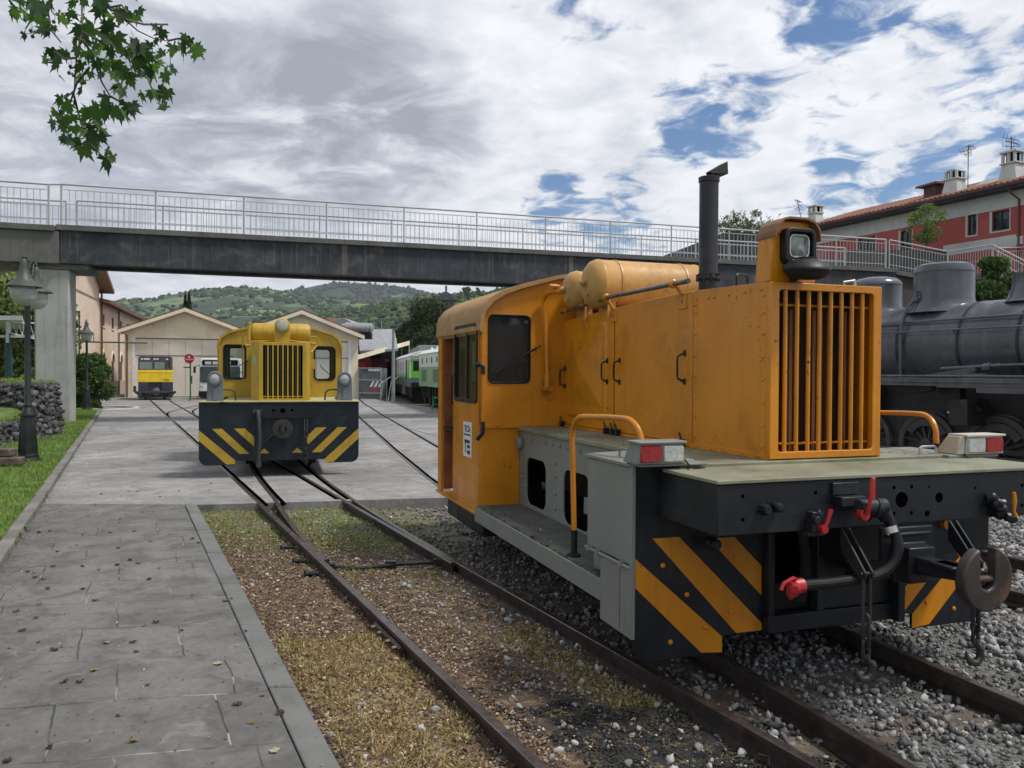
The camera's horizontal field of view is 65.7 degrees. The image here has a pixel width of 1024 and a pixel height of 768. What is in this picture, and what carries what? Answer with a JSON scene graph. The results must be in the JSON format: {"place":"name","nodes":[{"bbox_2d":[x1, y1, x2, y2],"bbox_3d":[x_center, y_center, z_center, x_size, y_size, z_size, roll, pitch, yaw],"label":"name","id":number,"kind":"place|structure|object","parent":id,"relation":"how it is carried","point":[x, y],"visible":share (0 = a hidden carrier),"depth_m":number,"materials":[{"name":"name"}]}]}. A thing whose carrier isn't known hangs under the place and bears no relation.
{"place":"outdoors","nodes":[
{"label":"outdoors","id":0,"kind":"place"},
{"bbox_2d":[0,407,19,420],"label":"grass terrace","id":1,"kind":"structure","parent":0,"point":[7,411],"depth_m":17.50,"materials":[{"name":"plant"}]},
{"bbox_2d":[0,409,22,421],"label":"terrace grass","id":2,"kind":"structure","parent":1,"relation":"on","point":[16,415],"depth_m":17.22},
{"bbox_2d":[0,407,103,553],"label":"lawn","id":3,"kind":"structure","parent":0,"point":[18,491],"depth_m":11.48,"materials":[{"name":"plant"}]},
{"bbox_2d":[0,418,19,445],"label":"stone wall","id":4,"kind":"structure","parent":3,"relation":"on","point":[9,430],"depth_m":16.92,"materials":[{"name":"stone"}]},
{"bbox_2d":[0,456,24,465],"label":"timber baulk","id":5,"kind":"object","parent":3,"relation":"on","point":[13,461],"visible":1,"depth_m":12.92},
{"bbox_2d":[4,254,52,461],"bbox_3d":[-8.413,-0.346,13.857,0.558,3.720,1.889,0,1,-23],"label":"lamp post","id":6,"kind":"object","parent":3,"relation":"on","point":[28,291],"visible":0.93,"depth_m":13.69,"materials":[{"name":"green metal"}]},
{"bbox_2d":[0,379,59,385],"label":"stone wall","id":7,"kind":"structure","parent":3,"relation":"on","point":[57,382],"depth_m":20.59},
{"bbox_2d":[0,377,23,380],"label":"wall top moss","id":8,"kind":"object","parent":7,"relation":"on","point":[8,379],"depth_m":20.14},
{"bbox_2d":[0,379,65,438],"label":"stone wall","id":9,"kind":"structure","parent":3,"relation":"on","point":[46,401],"depth_m":18.53,"materials":[{"name":"stone"}]},
{"bbox_2d":[3,380,54,382],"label":"plants","id":10,"kind":"object","parent":9,"relation":"on","point":[35,381],"depth_m":18.64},
{"bbox_2d":[0,271,82,379],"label":"leafy tree","id":11,"kind":"object","parent":3,"relation":"on","point":[9,306],"visible":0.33,"depth_m":33.39,"materials":[{"name":"green plant"}]},
{"bbox_2d":[78,319,93,409],"bbox_3d":[-17.206,-0.685,32.095,0.558,3.800,1.685,0,1,-27],"label":"lamp post","id":12,"kind":"object","parent":3,"relation":"on","point":[86,332],"visible":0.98,"depth_m":32.01,"materials":[{"name":"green metal"}]},
{"bbox_2d":[76,352,116,407],"bbox_3d":[-18.319,-0.011,34.441,1.980,2.783,2.121,0,1,12],"label":"shrub","id":13,"kind":"object","parent":3,"relation":"on","point":[99,370],"visible":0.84,"depth_m":34.09,"materials":[{"name":"green plant"}]},
{"bbox_2d":[8,0,206,176],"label":"plane tree","id":14,"kind":"object","parent":3,"relation":"on","point":[137,54],"visible":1,"depth_m":5.19,"materials":[{"name":"green plant"}]},
{"bbox_2d":[0,504,302,767],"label":"walkway","id":15,"kind":"structure","parent":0,"point":[86,631],"depth_m":4.61,"materials":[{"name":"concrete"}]},
{"bbox_2d":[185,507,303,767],"bbox_3d":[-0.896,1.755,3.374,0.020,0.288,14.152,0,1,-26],"label":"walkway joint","id":16,"kind":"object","parent":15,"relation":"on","point":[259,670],"visible":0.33,"depth_m":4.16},
{"bbox_2d":[185,505,339,767],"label":"walkway edge strip","id":17,"kind":"object","parent":15,"relation":"attached to","point":[299,722],"visible":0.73,"depth_m":4.45,"materials":[{"name":"concrete"}]},
{"bbox_2d":[117,307,241,396],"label":"garage","id":18,"kind":"structure","parent":0,"point":[177,335],"depth_m":50.58,"materials":[{"name":"paint"}]},
{"bbox_2d":[135,338,233,396],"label":"door","id":19,"kind":"structure","parent":18,"relation":"in","point":[177,348],"depth_m":50.70,"materials":[{"name":"metal"}]},
{"bbox_2d":[116,287,374,327],"bbox_3d":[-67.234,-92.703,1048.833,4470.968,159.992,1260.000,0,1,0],"label":"hill","id":20,"kind":"structure","parent":0,"point":[209,305],"depth_m":1189.22,"materials":[{"name":"green plant"}]},
{"bbox_2d":[111,284,380,327],"bbox_3d":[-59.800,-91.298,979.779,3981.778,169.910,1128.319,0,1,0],"label":"hill woodland","id":21,"kind":"object","parent":20,"relation":"on","point":[315,300],"visible":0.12,"depth_m":1234.88,"materials":[{"name":"plant"}]},
{"bbox_2d":[44,393,452,510],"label":"yard paving","id":22,"kind":"structure","parent":0,"point":[378,473],"depth_m":13.45,"materials":[{"name":"concrete"}]},
{"bbox_2d":[0,316,34,378],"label":"station canopy","id":23,"kind":"object","parent":22,"relation":"on","point":[7,323],"visible":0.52,"depth_m":27.23,"materials":[{"name":"metal"}]},
{"bbox_2d":[0,408,101,571],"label":"lawn kerb","id":24,"kind":"structure","parent":22,"relation":"on","point":[8,542],"depth_m":9.33,"materials":[{"name":"concrete"}]},
{"bbox_2d":[0,270,145,394],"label":"depot building","id":25,"kind":"structure","parent":22,"relation":"on","point":[106,318],"depth_m":50.36,"materials":[{"name":"brown paint"}]},
{"bbox_2d":[120,358,121,380],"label":"arched window","id":26,"kind":"structure","parent":25,"relation":"in","point":[121,358],"depth_m":58.72,"materials":[{"name":"brown paint"}]},
{"bbox_2d":[76,311,146,353],"bbox_3d":[-20.047,-1.289,39.186,3.837,4.594,0.180,0,1,-7],"label":"catenary mast","id":27,"kind":"object","parent":22,"relation":"on","point":[79,327],"visible":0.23,"depth_m":39.12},
{"bbox_2d":[102,406,139,410],"bbox_3d":[-17.956,1.044,34.319,3.360,0.066,3.360,0,1,0],"label":"kerb ring","id":28,"kind":"object","parent":22,"relation":"on","point":[128,407],"visible":0.48,"depth_m":34.40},
{"bbox_2d":[133,356,175,399],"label":"inspection railcar","id":29,"kind":"object","parent":22,"relation":"on","point":[155,383],"visible":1,"depth_m":45.42,"materials":[{"name":"yellow paint"}]},
{"bbox_2d":[0,433,331,764],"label":"path debris","id":30,"kind":"object","parent":22,"relation":"on","point":[115,595],"visible":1,"depth_m":5.58,"materials":[{"name":"brown plant"}]},
{"bbox_2d":[167,405,197,425],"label":"railway track","id":31,"kind":"structure","parent":22,"relation":"on","point":[168,414],"depth_m":30.16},
{"bbox_2d":[183,354,193,400],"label":"stop sign","id":32,"kind":"object","parent":22,"relation":"on","point":[188,358],"visible":1,"depth_m":44.53,"materials":[{"name":"metal"}]},
{"bbox_2d":[186,291,191,308],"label":"cypress","id":33,"kind":"object","parent":22,"relation":"on","point":[189,304],"visible":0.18,"depth_m":77.80,"materials":[{"name":"green plant"}]},
{"bbox_2d":[193,358,241,398],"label":"bus","id":34,"kind":"object","parent":22,"relation":"on","point":[207,366],"visible":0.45,"depth_m":46.39,"materials":[{"name":"white paint"}]},
{"bbox_2d":[243,309,364,398],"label":"garage","id":35,"kind":"structure","parent":22,"relation":"on","point":[349,337],"depth_m":48.69,"materials":[{"name":"paint"}]},
{"bbox_2d":[315,341,347,398],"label":"door","id":36,"kind":"structure","parent":35,"relation":"in","point":[322,356],"depth_m":48.72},
{"bbox_2d":[341,322,373,338],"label":"ventilation duct","id":37,"kind":"object","parent":35,"relation":"on","point":[366,329],"visible":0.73,"depth_m":54.66,"materials":[{"name":"metal"}]},
{"bbox_2d":[327,318,358,346],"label":"workshop","id":38,"kind":"structure","parent":22,"relation":"on","point":[340,321],"depth_m":61.44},
{"bbox_2d":[358,367,386,398],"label":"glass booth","id":39,"kind":"object","parent":22,"relation":"on","point":[370,382],"visible":0.95,"depth_m":49.02,"materials":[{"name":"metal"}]},
{"bbox_2d":[358,322,398,392],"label":"workshop","id":40,"kind":"structure","parent":22,"relation":"on","point":[381,338],"depth_m":58.00,"materials":[{"name":"metal"}]},
{"bbox_2d":[358,357,370,367],"bbox_3d":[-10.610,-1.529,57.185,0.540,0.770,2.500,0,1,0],"label":"wagon","id":41,"kind":"object","parent":40,"relation":"in","point":[365,362],"visible":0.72,"depth_m":55.99,"materials":[{"name":"red paint"}]},
{"bbox_2d":[371,358,390,377],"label":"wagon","id":42,"kind":"object","parent":40,"relation":"in","point":[380,363],"visible":0.46,"depth_m":59.99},
{"bbox_2d":[358,341,409,358],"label":"open canopy","id":43,"kind":"object","parent":22,"relation":"on","point":[374,352],"visible":0.36,"depth_m":55.47,"materials":[{"name":"metal"}]},
{"bbox_2d":[380,377,391,401],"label":"stair rail","id":44,"kind":"object","parent":22,"relation":"on","point":[386,389],"visible":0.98,"depth_m":43.63,"materials":[{"name":"metal"}]},
{"bbox_2d":[390,323,396,402],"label":"lamp mast","id":45,"kind":"object","parent":22,"relation":"on","point":[393,369],"visible":1,"depth_m":42.91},
{"bbox_2d":[303,284,413,299],"bbox_3d":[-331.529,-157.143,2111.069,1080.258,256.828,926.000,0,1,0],"label":"hill","id":46,"kind":"structure","parent":0,"point":[342,291],"depth_m":2175.38,"materials":[{"name":"plant"}]},
{"bbox_2d":[282,280,432,301],"bbox_3d":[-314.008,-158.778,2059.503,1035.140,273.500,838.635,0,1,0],"label":"hill woodland","id":47,"kind":"object","parent":46,"relation":"on","point":[370,288],"visible":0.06,"depth_m":2209.89,"materials":[{"name":"plant"}]},
{"bbox_2d":[326,295,480,340],"bbox_3d":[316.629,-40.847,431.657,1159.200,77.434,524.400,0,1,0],"label":"hill","id":48,"kind":"structure","parent":0,"point":[395,313],"depth_m":512.05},
{"bbox_2d":[313,287,506,328],"bbox_3d":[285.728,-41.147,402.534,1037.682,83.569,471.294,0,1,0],"label":"hill woodland","id":49,"kind":"object","parent":48,"relation":"on","point":[371,312],"visible":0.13,"depth_m":538.84,"materials":[{"name":"plant"}]},
{"bbox_2d":[462,286,470,298],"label":"tree","id":50,"kind":"object","parent":48,"relation":"on","point":[466,290],"visible":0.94,"depth_m":557.18,"materials":[{"name":"green plant"}]},
{"bbox_2d":[377,392,437,407],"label":"gravel yard","id":51,"kind":"structure","parent":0,"point":[402,398],"depth_m":50.64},
{"bbox_2d":[394,327,404,343],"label":"dark tree","id":52,"kind":"object","parent":51,"relation":"on","point":[397,334],"visible":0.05,"depth_m":83.22,"materials":[{"name":"green plant"}]},
{"bbox_2d":[397,315,421,356],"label":"dark tree","id":53,"kind":"object","parent":51,"relation":"on","point":[405,325],"visible":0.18,"depth_m":81.13,"materials":[{"name":"green plant"}]},
{"bbox_2d":[390,345,437,400],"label":"railcar","id":54,"kind":"object","parent":51,"relation":"on","point":[407,367],"visible":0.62,"depth_m":44.90,"materials":[{"name":"white paint"}]},
{"bbox_2d":[409,331,434,347],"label":"dark tree","id":55,"kind":"object","parent":51,"relation":"on","point":[420,338],"visible":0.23,"depth_m":75.27,"materials":[{"name":"green plant"}]},
{"bbox_2d":[397,296,447,354],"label":"dark tree","id":56,"kind":"object","parent":51,"relation":"on","point":[422,309],"visible":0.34,"depth_m":78.79,"materials":[{"name":"green plant"}]},
{"bbox_2d":[422,305,453,338],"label":"dark tree","id":57,"kind":"object","parent":51,"relation":"on","point":[432,325],"visible":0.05,"depth_m":77.45,"materials":[{"name":"green plant"}]},
{"bbox_2d":[822,250,967,272],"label":"terrace wall","id":58,"kind":"structure","parent":51,"relation":"on","point":[870,257],"depth_m":40.91,"materials":[{"name":"concrete"}]},
{"bbox_2d":[807,149,1023,290],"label":"red house","id":59,"kind":"structure","parent":58,"relation":"on","point":[988,211],"depth_m":42.09,"materials":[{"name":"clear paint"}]},
{"bbox_2d":[664,232,757,260],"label":"dark house roof","id":60,"kind":"structure","parent":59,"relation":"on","point":[720,237],"depth_m":51.88,"materials":[{"name":"metal"}]},
{"bbox_2d":[856,236,875,249],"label":"window","id":61,"kind":"structure","parent":59,"relation":"in","point":[863,245],"depth_m":47.41,"materials":[{"name":"grey glass"}]},
{"bbox_2d":[898,228,912,249],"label":"window","id":62,"kind":"structure","parent":59,"relation":"in","point":[905,235],"depth_m":44.90,"materials":[{"name":"black glass"}]},
{"bbox_2d":[959,144,975,187],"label":"roof antenna","id":63,"kind":"object","parent":59,"relation":"on","point":[969,147],"visible":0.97,"depth_m":42.49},
{"bbox_2d":[965,214,977,237],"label":"window","id":64,"kind":"structure","parent":59,"relation":"in","point":[973,219],"depth_m":41.29,"materials":[{"name":"black glass"}]},
{"bbox_2d":[989,208,1010,233],"bbox_3d":[24.554,-8.177,39.850,0.180,1.110,1.070,0,1,-24],"label":"window","id":65,"kind":"structure","parent":59,"relation":"in","point":[1001,220],"depth_m":39.90,"materials":[{"name":"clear glass"}]},
{"bbox_2d":[1002,135,1020,149],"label":"roof antenna","id":66,"kind":"object","parent":59,"relation":"on","point":[1011,142],"visible":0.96,"depth_m":40.04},
{"bbox_2d":[904,203,948,251],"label":"shrub","id":67,"kind":"object","parent":58,"relation":"on","point":[925,234],"visible":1,"depth_m":40.76,"materials":[{"name":"green plant"}]},
{"bbox_2d":[889,270,1010,307],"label":"concrete ramp","id":68,"kind":"structure","parent":51,"relation":"on","point":[905,278],"depth_m":34.35,"materials":[{"name":"concrete"}]},
{"bbox_2d":[888,239,948,271],"bbox_3d":[17.640,-5.395,34.395,3.329,1.556,0.076,0,1,-19],"label":"bridge railing","id":69,"kind":"object","parent":68,"relation":"on","point":[908,257],"visible":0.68,"depth_m":34.20,"materials":[{"name":"metal"}]},
{"bbox_2d":[948,244,993,274],"bbox_3d":[19.254,-5.126,33.427,0.064,1.421,3.059,0,1,-3],"label":"bridge railing","id":70,"kind":"object","parent":68,"relation":"on","point":[992,251],"visible":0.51,"depth_m":33.00,"materials":[{"name":"metal"}]},
{"bbox_2d":[992,244,1023,275],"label":"bridge railing","id":71,"kind":"object","parent":68,"relation":"on","point":[1009,257],"visible":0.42,"depth_m":31.24,"materials":[{"name":"metal"}]},
{"bbox_2d":[436,286,456,307],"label":"turret","id":72,"kind":"object","parent":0,"point":[448,298],"visible":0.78,"depth_m":88.88,"materials":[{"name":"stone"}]},
{"bbox_2d":[0,0,1023,300],"label":"sky","id":73,"kind":"structure","parent":0,"point":[616,110],"materials":[{"name":"white"}]},
{"bbox_2d":[202,508,1023,767],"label":"track bed","id":74,"kind":"object","parent":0,"point":[532,698],"visible":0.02,"depth_m":4.91,"materials":[{"name":"gravel"}]},
{"bbox_2d":[149,400,548,767],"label":"railway track","id":75,"kind":"structure","parent":74,"relation":"on","point":[517,752],"depth_m":5.60,"materials":[{"name":"metal"}]},
{"bbox_2d":[279,544,295,550],"bbox_3d":[-2.196,1.616,7.773,0.166,0.091,0.069,0,1,0],"label":"rail brace","id":76,"kind":"object","parent":75,"relation":"attached to","point":[283,546],"visible":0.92,"depth_m":7.76,"materials":[{"name":"black paint"}]},
{"bbox_2d":[292,557,309,564],"bbox_3d":[-1.923,1.625,7.223,0.166,0.091,0.069,0,1,0],"label":"rail brace","id":77,"kind":"object","parent":75,"relation":"attached to","point":[295,560],"visible":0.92,"depth_m":7.21,"materials":[{"name":"black paint"}]},
{"bbox_2d":[303,570,320,577],"bbox_3d":[-1.700,1.633,6.773,0.166,0.091,0.069,0,1,0],"label":"rail brace","id":78,"kind":"object","parent":75,"relation":"attached to","point":[308,573],"visible":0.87,"depth_m":6.75,"materials":[{"name":"black paint"}]},
{"bbox_2d":[328,558,440,569],"bbox_3d":[-1.133,1.605,7.049,1.073,0.075,0.100,0,1,-10],"label":"stretcher bar","id":79,"kind":"object","parent":75,"relation":"attached to","point":[395,563],"visible":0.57,"depth_m":7.03,"materials":[{"name":"black paint"}]},
{"bbox_2d":[370,621,404,653],"bbox_3d":[-0.811,1.631,5.117,0.070,0.043,0.558,0,1,-26],"label":"fishplate","id":80,"kind":"object","parent":75,"relation":"attached to","point":[398,646],"visible":0.99,"depth_m":5.06,"materials":[{"name":"metal"}]},
{"bbox_2d":[274,621,670,767],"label":"dry moss tufts","id":81,"kind":"object","parent":74,"relation":"on","point":[425,736],"visible":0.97,"depth_m":4.36,"materials":[{"name":"plant"}]},
{"bbox_2d":[243,563,769,767],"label":"fallen twigs","id":82,"kind":"object","parent":74,"relation":"on","point":[490,676],"visible":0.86,"depth_m":4.49,"materials":[{"name":"wood"}]},
{"bbox_2d":[249,515,765,767],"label":"pale stones","id":83,"kind":"object","parent":74,"relation":"on","point":[627,762],"visible":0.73,"depth_m":4.15,"materials":[{"name":"stone"}]},
{"bbox_2d":[200,508,834,767],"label":"leaf litter","id":84,"kind":"object","parent":74,"relation":"on","point":[398,696],"visible":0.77,"depth_m":5.15,"materials":[{"name":"plant"}]},
{"bbox_2d":[202,507,843,764],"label":"weed tufts","id":85,"kind":"object","parent":74,"relation":"on","point":[316,521],"visible":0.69,"depth_m":8.23,"materials":[{"name":"plant"}]},
{"bbox_2d":[248,459,829,767],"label":"railway track","id":86,"kind":"structure","parent":74,"relation":"on","point":[734,731],"depth_m":4.56,"materials":[{"name":"metal"}]},
{"bbox_2d":[198,318,358,466],"bbox_3d":[-4.386,0.152,15.068,2.440,2.529,5.660,0,1,-16],"label":"shunting locomotive","id":87,"kind":"object","parent":86,"relation":"on","point":[280,403],"visible":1,"depth_m":12.71,"materials":[{"name":"yellow paint"}]},
{"bbox_2d":[216,506,1023,767],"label":"ballast stones","id":88,"kind":"object","parent":74,"relation":"on","point":[995,626],"visible":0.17,"depth_m":4.89,"materials":[{"name":"gravel"}]},
{"bbox_2d":[468,672,848,767],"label":"black cinders","id":89,"kind":"object","parent":74,"relation":"on","point":[747,762],"visible":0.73,"depth_m":3.81,"materials":[{"name":"gravel"}]},
{"bbox_2d":[359,399,1023,767],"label":"railway track","id":90,"kind":"structure","parent":74,"relation":"on","point":[847,744],"depth_m":4.36,"materials":[{"name":"metal"}]},
{"bbox_2d":[436,161,1023,682],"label":"shunting locomotive","id":91,"kind":"object","parent":90,"relation":"on","point":[662,461],"visible":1,"depth_m":4.67,"materials":[{"name":"orange paint"}]},
{"bbox_2d":[451,335,471,488],"bbox_3d":[-0.546,0.266,8.110,0.085,1.700,0.680,0,1,-19],"label":"inner door","id":92,"kind":"structure","parent":91,"relation":"in","point":[469,337],"depth_m":7.97,"materials":[{"name":"orange paint"}]},
{"bbox_2d":[453,322,481,510],"bbox_3d":[-0.429,0.260,7.490,0.042,1.770,0.910,0,1,-19],"label":"cab door","id":93,"kind":"structure","parent":91,"relation":"in","point":[465,469],"depth_m":7.46,"materials":[{"name":"orange paint"}]},
{"bbox_2d":[559,309,614,429],"bbox_3d":[0.605,-0.121,6.814,0.087,0.982,1.068,0,1,-19],"label":"hood door","id":94,"kind":"structure","parent":91,"relation":"in","point":[588,385],"depth_m":6.68,"materials":[{"name":"orange paint"}]},
{"bbox_2d":[613,291,693,441],"bbox_3d":[0.979,-0.116,5.750,0.065,1.006,1.144,0,1,-19],"label":"hood door","id":95,"kind":"structure","parent":91,"relation":"in","point":[653,379],"depth_m":5.67,"materials":[{"name":"orange paint"}]},
{"bbox_2d":[404,427,1023,625],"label":"railway track","id":96,"kind":"structure","parent":74,"relation":"on","point":[1015,598],"depth_m":6.15,"materials":[{"name":"metal"}]},
{"bbox_2d":[988,515,1023,550],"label":"ballast stones","id":97,"kind":"object","parent":74,"relation":"on","point":[1009,546],"visible":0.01,"depth_m":8.62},
{"bbox_2d":[718,209,770,259],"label":"sparse tree","id":98,"kind":"object","parent":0,"point":[750,225],"visible":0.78,"depth_m":41.55,"materials":[{"name":"green plant"}]},
{"bbox_2d":[748,213,780,243],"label":"sparse tree","id":99,"kind":"object","parent":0,"point":[761,223],"visible":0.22,"depth_m":43.84,"materials":[{"name":"green plant"}]},
{"label":"ground","id":100,"kind":"structure","parent":0,"visible":0},
{"bbox_2d":[0,183,897,421],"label":"footbridge","id":101,"kind":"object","parent":100,"relation":"on","point":[63,256],"visible":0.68,"depth_m":25.60,"materials":[{"name":"concrete"}]},
{"bbox_2d":[0,180,49,224],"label":"bridge railing","id":102,"kind":"object","parent":101,"relation":"on","point":[40,203],"visible":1,"depth_m":23.40,"materials":[{"name":"metal"}]},
{"bbox_2d":[1,196,66,224],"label":"bridge railing","id":103,"kind":"object","parent":101,"relation":"on","point":[65,201],"visible":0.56,"depth_m":25.71,"materials":[{"name":"metal"}]},
{"bbox_2d":[76,200,845,265],"bbox_3d":[0.432,-5.508,31.064,31.126,1.427,0.076,0,1,-19],"label":"bridge railing","id":104,"kind":"object","parent":101,"relation":"on","point":[459,228],"visible":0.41,"depth_m":29.61,"materials":[{"name":"metal"}]},
{"bbox_2d":[60,183,886,267],"bbox_3d":[1.214,-5.472,28.774,31.126,1.427,0.076,0,1,-19],"label":"bridge railing","id":105,"kind":"object","parent":101,"relation":"on","point":[338,220],"visible":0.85,"depth_m":27.07,"materials":[{"name":"metal"}]},
{"bbox_3d":[23.501,-0.172,29.299,25.000,3.700,0.600,0,1,0],"label":"retaining wall","id":106,"kind":"object","parent":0,"visible":0},
{"bbox_2d":[975,254,1019,301],"bbox_3d":[17.987,-2.926,29.927,1.904,3.936,2.202,0,1,-39],"label":"shrub","id":107,"kind":"object","parent":106,"relation":"on","point":[995,266],"visible":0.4,"depth_m":29.52,"materials":[{"name":"green plant"}]},
{"bbox_3d":[5.042,1.487,18.022,15.458,0.125,32.476,0,1,0],"label":"railway track","id":108,"kind":"object","parent":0,"visible":0},
{"bbox_2d":[418,342,475,406],"bbox_3d":[-2.111,-0.357,36.897,2.598,2.980,13.400,0,1,-15],"label":"electric locomotive","id":109,"kind":"object","parent":108,"relation":"on","point":[428,371],"visible":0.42,"depth_m":39.52,"materials":[{"name":"green paint"}]},
{"bbox_2d":[852,261,1023,461],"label":"steam locomotive","id":110,"kind":"object","parent":108,"relation":"on","point":[943,327],"visible":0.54,"depth_m":12.51,"materials":[{"name":"grey paint"}]},
{"bbox_3d":[-9.257,1.251,13.169,1.900,0.130,0.220,0,1,-8],"label":"timber baulk","id":111,"kind":"object","parent":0,"visible":0},
{"bbox_2d":[0,448,16,456],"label":"timber baulk","id":112,"kind":"object","parent":111,"relation":"on","point":[7,452],"visible":1,"depth_m":12.98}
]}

